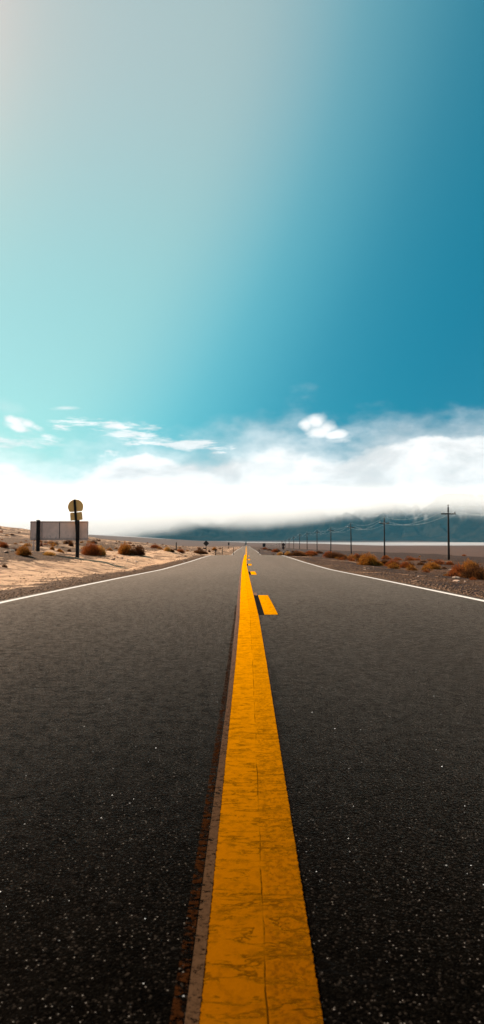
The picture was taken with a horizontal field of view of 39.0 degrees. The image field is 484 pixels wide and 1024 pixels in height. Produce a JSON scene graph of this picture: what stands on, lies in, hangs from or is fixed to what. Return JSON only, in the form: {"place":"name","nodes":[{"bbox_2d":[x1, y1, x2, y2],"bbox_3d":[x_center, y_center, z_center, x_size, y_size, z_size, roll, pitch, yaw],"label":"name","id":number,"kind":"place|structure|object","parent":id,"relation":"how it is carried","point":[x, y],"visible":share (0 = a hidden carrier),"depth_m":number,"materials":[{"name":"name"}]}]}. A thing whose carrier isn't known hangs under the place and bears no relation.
{"place":"outdoors","nodes":[
{"label":"outdoors","id":0,"kind":"place"},
{"bbox_2d":[0,544,483,1023],"bbox_3d":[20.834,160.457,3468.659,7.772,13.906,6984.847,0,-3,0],"label":"road","id":1,"kind":"structure","parent":0,"point":[243,784],"depth_m":2.33,"materials":[{"name":"grey asphalt"}]},
{"bbox_2d":[0,526,483,599],"bbox_3d":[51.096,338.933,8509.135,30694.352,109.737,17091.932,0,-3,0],"label":"ground","id":2,"kind":"structure","parent":0,"point":[65,565],"depth_m":55.79,"materials":[{"name":"beige sand"}]},
{"bbox_2d":[0,542,8,547],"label":"desert shrub","id":3,"kind":"object","parent":2,"relation":"on","point":[3,545],"visible":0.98,"depth_m":42.56,"materials":[{"name":"brown plant"}]},
{"bbox_2d":[15,544,31,555],"bbox_3d":[-10.806,1.871,33.831,0.921,0.666,0.981,1,-3,-18],"label":"desert shrub","id":4,"kind":"object","parent":2,"relation":"on","point":[23,550],"visible":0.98,"depth_m":33.65,"materials":[{"name":"brown plant"}]},
{"bbox_2d":[42,551,55,555],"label":"desert shrub","id":5,"kind":"object","parent":2,"relation":"on","point":[49,553],"visible":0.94,"depth_m":37.31,"materials":[{"name":"plant"}]},
{"bbox_2d":[30,520,87,557],"bbox_3d":[-11.532,1.852,42.938,3.657,2.699,0.285,0,-3,0],"label":"road sign","id":6,"kind":"object","parent":2,"relation":"on","point":[51,530],"visible":0.91,"depth_m":43.07,"materials":[{"name":"metal"}]},
{"bbox_2d":[68,499,82,532],"bbox_3d":[-10.366,0.254,42.632,0.970,2.095,0.147,-5,-3,0],"label":"round top sign","id":7,"kind":"object","parent":2,"relation":"on","point":[75,505],"visible":1,"depth_m":42.70,"materials":[{"name":"brown metal"}]},
{"bbox_2d":[81,540,102,555],"bbox_3d":[-10.715,2.559,48.665,1.694,1.261,1.402,0,-3,11],"label":"desert shrub","id":8,"kind":"object","parent":2,"relation":"on","point":[93,550],"visible":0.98,"depth_m":48.45,"materials":[{"name":"brown plant"}]},
{"bbox_2d":[4,543,194,587],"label":"rubble","id":9,"kind":"object","parent":2,"relation":"on","point":[95,557],"visible":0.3,"depth_m":36.25,"materials":[{"name":"beige stone"}]},
{"bbox_2d":[0,557,200,599],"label":"gravel","id":10,"kind":"structure","parent":2,"relation":"on","point":[79,583],"depth_m":18.03,"materials":[{"name":"beige gravel"}]},
{"bbox_2d":[97,545,106,555],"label":"desert shrub","id":11,"kind":"object","parent":2,"relation":"on","point":[103,553],"visible":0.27,"depth_m":49.70,"materials":[{"name":"plant"}]},
{"bbox_2d":[117,541,130,554],"bbox_3d":[-9.505,2.909,55.377,1.287,1.312,1.371,-1,-3,27],"label":"desert shrub","id":12,"kind":"object","parent":2,"relation":"on","point":[124,549],"visible":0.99,"depth_m":55.13,"materials":[{"name":"brown plant"}]},
{"bbox_2d":[130,545,145,555],"bbox_3d":[-8.491,3.041,55.364,1.496,1.089,1.684,1,-3,-22],"label":"desert shrub","id":13,"kind":"object","parent":2,"relation":"on","point":[136,551],"visible":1,"depth_m":55.18,"materials":[{"name":"brown plant"}]},
{"bbox_2d":[193,549,207,553],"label":"desert shrub","id":14,"kind":"object","parent":2,"relation":"on","point":[200,552],"visible":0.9,"depth_m":104.75,"materials":[{"name":"brown plant"}]},
{"bbox_2d":[286,551,306,555],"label":"desert shrub","id":15,"kind":"object","parent":2,"relation":"on","point":[297,554],"visible":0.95,"depth_m":67.55,"materials":[{"name":"brown plant"}]},
{"bbox_2d":[305,550,317,554],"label":"desert shrub","id":16,"kind":"object","parent":2,"relation":"on","point":[311,552],"visible":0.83,"depth_m":190.16,"materials":[{"name":"brown plant"}]},
{"bbox_2d":[324,551,346,558],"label":"desert shrub","id":17,"kind":"object","parent":2,"relation":"on","point":[333,555],"visible":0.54,"depth_m":68.20,"materials":[{"name":"brown plant"}]},
{"bbox_2d":[347,524,354,553],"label":"utility pole","id":18,"kind":"object","parent":2,"relation":"on","point":[350,527],"visible":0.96,"depth_m":227.47,"materials":[{"name":"wood"}]},
{"bbox_2d":[356,552,376,565],"bbox_3d":[8.047,2.982,43.432,1.642,0.996,1.580,2,-3,-32],"label":"desert shrub","id":19,"kind":"object","parent":2,"relation":"on","point":[369,559],"visible":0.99,"depth_m":43.13,"materials":[{"name":"orange plant"}]},
{"bbox_2d":[374,557,383,565],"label":"scrub tuft","id":20,"kind":"object","parent":2,"relation":"on","point":[378,563],"visible":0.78,"depth_m":43.39,"materials":[{"name":"brown plant"}]},
{"bbox_2d":[379,517,388,556],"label":"utility pole","id":21,"kind":"object","parent":2,"relation":"on","point":[384,523],"visible":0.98,"depth_m":172.68,"materials":[{"name":"wood"}]},
{"bbox_2d":[291,557,483,598],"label":"gravel","id":22,"kind":"structure","parent":2,"relation":"on","point":[433,586],"depth_m":18.21,"materials":[{"name":"gravel"}]},
{"bbox_2d":[385,559,400,566],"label":"desert shrub","id":23,"kind":"object","parent":2,"relation":"on","point":[387,563],"visible":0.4,"depth_m":44.55,"materials":[{"name":"brown plant"}]},
{"bbox_2d":[388,561,399,568],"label":"scrub tuft","id":24,"kind":"object","parent":2,"relation":"on","point":[393,566],"visible":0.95,"depth_m":37.15,"materials":[{"name":"orange plant"}]},
{"bbox_2d":[311,557,483,585],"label":"rubble","id":25,"kind":"object","parent":2,"relation":"on","point":[397,569],"visible":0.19,"depth_m":33.25,"materials":[{"name":"stone"}]},
{"bbox_2d":[399,560,409,567],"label":"desert shrub","id":26,"kind":"object","parent":2,"relation":"on","point":[403,564],"visible":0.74,"depth_m":43.45,"materials":[{"name":"orange plant"}]},
{"bbox_2d":[404,556,415,560],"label":"scrub tuft","id":27,"kind":"object","parent":2,"relation":"on","point":[409,558],"visible":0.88,"depth_m":59.70,"materials":[{"name":"brown plant"}]},
{"bbox_2d":[406,563,417,570],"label":"scrub tuft","id":28,"kind":"object","parent":2,"relation":"on","point":[413,569],"visible":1,"depth_m":36.34,"materials":[{"name":"orange plant"}]},
{"bbox_2d":[421,564,432,570],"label":"scrub tuft","id":29,"kind":"object","parent":2,"relation":"on","point":[425,568],"visible":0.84,"depth_m":37.94,"materials":[{"name":"orange plant"}]},
{"bbox_2d":[422,562,442,568],"bbox_3d":[11.792,3.301,42.499,1.274,0.560,1.358,0,-3,-10],"label":"desert shrub","id":30,"kind":"object","parent":2,"relation":"on","point":[434,565],"visible":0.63,"depth_m":42.27,"materials":[{"name":"orange plant"}]},
{"bbox_2d":[432,559,444,564],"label":"scrub tuft","id":31,"kind":"object","parent":2,"relation":"on","point":[440,562],"visible":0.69,"depth_m":52.14,"materials":[{"name":"brown plant"}]},
{"bbox_2d":[441,505,455,559],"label":"utility pole","id":32,"kind":"object","parent":2,"relation":"on","point":[447,513],"visible":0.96,"depth_m":117.97,"materials":[{"name":"wood"}]},
{"bbox_2d":[445,570,463,576],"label":"scrub tuft","id":33,"kind":"object","parent":2,"relation":"on","point":[453,574],"visible":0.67,"depth_m":27.43,"materials":[{"name":"brown plant"}]},
{"bbox_2d":[449,561,465,575],"bbox_3d":[9.611,2.565,30.363,0.966,0.765,0.917,0,-3,6],"label":"desert shrub","id":34,"kind":"object","parent":2,"relation":"on","point":[458,568],"visible":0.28,"depth_m":30.23,"materials":[{"name":"brown plant"}]},
{"bbox_2d":[461,558,478,569],"bbox_3d":[11.475,2.735,34.406,1.189,0.951,1.267,-1,-3,15],"label":"desert shrub","id":35,"kind":"object","parent":2,"relation":"on","point":[466,564],"visible":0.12,"depth_m":34.32,"materials":[{"name":"orange plant"}]},
{"bbox_2d":[459,562,483,579],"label":"desert shrub","id":36,"kind":"object","parent":2,"relation":"on","point":[476,572],"visible":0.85,"depth_m":24.27,"materials":[{"name":"orange plant"}]},
{"bbox_2d":[0,0,483,534],"label":"sky","id":37,"kind":"structure","parent":0,"point":[242,241],"materials":[{"name":"blue"}]},
{"bbox_2d":[103,493,483,541],"bbox_3d":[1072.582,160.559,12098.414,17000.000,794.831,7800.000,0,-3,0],"label":"mountains","id":38,"kind":"structure","parent":0,"point":[305,521],"depth_m":10697.37,"materials":[{"name":"white"}]}
]}

